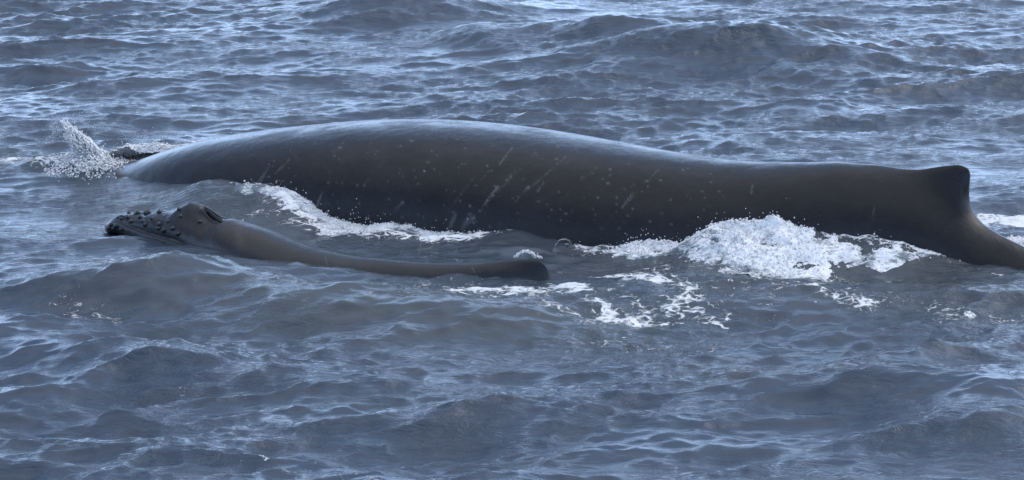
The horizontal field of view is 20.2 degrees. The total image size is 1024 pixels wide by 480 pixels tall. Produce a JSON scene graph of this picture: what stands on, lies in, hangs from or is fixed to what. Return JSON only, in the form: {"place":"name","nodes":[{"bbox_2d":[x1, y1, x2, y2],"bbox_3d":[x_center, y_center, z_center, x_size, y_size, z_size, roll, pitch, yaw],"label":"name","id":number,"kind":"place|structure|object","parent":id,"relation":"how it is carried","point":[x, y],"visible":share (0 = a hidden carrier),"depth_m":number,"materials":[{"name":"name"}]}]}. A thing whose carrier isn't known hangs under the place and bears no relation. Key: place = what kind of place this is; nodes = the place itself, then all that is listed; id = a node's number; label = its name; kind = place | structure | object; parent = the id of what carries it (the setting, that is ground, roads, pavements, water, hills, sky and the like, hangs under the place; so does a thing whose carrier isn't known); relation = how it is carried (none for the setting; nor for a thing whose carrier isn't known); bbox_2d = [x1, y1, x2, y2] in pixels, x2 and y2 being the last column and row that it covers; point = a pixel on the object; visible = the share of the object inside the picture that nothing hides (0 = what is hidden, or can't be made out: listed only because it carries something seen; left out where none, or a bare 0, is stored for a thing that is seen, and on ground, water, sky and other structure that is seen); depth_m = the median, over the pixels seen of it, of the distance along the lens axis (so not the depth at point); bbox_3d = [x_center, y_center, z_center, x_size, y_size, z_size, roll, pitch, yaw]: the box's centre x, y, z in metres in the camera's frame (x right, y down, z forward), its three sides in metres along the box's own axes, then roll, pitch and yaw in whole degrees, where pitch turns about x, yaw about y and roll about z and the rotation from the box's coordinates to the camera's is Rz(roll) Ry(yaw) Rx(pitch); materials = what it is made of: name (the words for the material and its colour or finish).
{"place":"outdoors","nodes":[
{"label":"outdoors","id":0,"kind":"place"},
{"bbox_2d":[0,0,1023,479],"bbox_3d":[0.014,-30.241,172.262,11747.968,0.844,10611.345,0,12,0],"label":"water","id":1,"kind":"structure","parent":0,"point":[134,358],"depth_m":27.93,"materials":[{"name":"blue liquid"}]},
{"bbox_2d":[28,104,137,183],"bbox_3d":[-5.102,-1.211,34.540,1.337,0.855,2.003,0,12,0],"label":"splash","id":2,"kind":"object","parent":1,"relation":"on","point":[88,150],"visible":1,"depth_m":34.53,"materials":[{"name":"white liquid"}]},
{"bbox_2d":[94,127,210,159],"bbox_3d":[-3.951,-1.125,35.054,2.576,0.498,0.883,0,12,0],"label":"foam","id":3,"kind":"object","parent":1,"relation":"on","point":[134,151],"visible":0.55,"depth_m":34.82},
{"bbox_2d":[104,202,549,280],"bbox_3d":[-1.752,0.339,29.761,6.312,1.091,0.800,7,14,29],"label":"humpback calf","id":4,"kind":"object","parent":1,"relation":"in","point":[195,223],"visible":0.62,"depth_m":29.97},
{"bbox_2d":[229,180,483,235],"bbox_3d":[-1.795,-0.375,31.350,3.804,0.623,0.854,6,14,27],"label":"foam line","id":5,"kind":"object","parent":1,"relation":"on","point":[335,226],"visible":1,"depth_m":31.55,"materials":[{"name":"white liquid"}]},
{"bbox_2d":[513,250,542,258],"bbox_3d":[0.161,0.149,29.216,0.312,0.140,0.328,3,12,13],"label":"splash","id":6,"kind":"object","parent":1,"relation":"on","point":[528,252],"visible":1,"depth_m":29.16,"materials":[{"name":"white liquid"}]},
{"bbox_2d":[90,119,1023,269],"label":"humpback whale","id":7,"kind":"object","parent":1,"relation":"in","point":[476,176],"visible":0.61,"depth_m":30.96},
{"bbox_2d":[555,238,573,247],"bbox_3d":[0.556,0.021,30.531,0.210,0.085,0.180,0,12,0],"label":"bubble","id":8,"kind":"object","parent":1,"relation":"on","point":[564,243],"visible":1,"depth_m":30.47,"materials":[{"name":"white"}]},
{"bbox_2d":[579,198,960,281],"bbox_3d":[2.428,0.056,29.348,4.131,0.712,1.738,3,12,15],"label":"breaking foam","id":9,"kind":"object","parent":1,"relation":"on","point":[737,247],"visible":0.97,"depth_m":29.58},
{"bbox_2d":[1000,232,1023,245],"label":"foam wake","id":10,"kind":"object","parent":1,"relation":"on","point":[1018,239],"visible":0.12,"depth_m":30.70,"materials":[{"name":"white liquid"}]}
]}

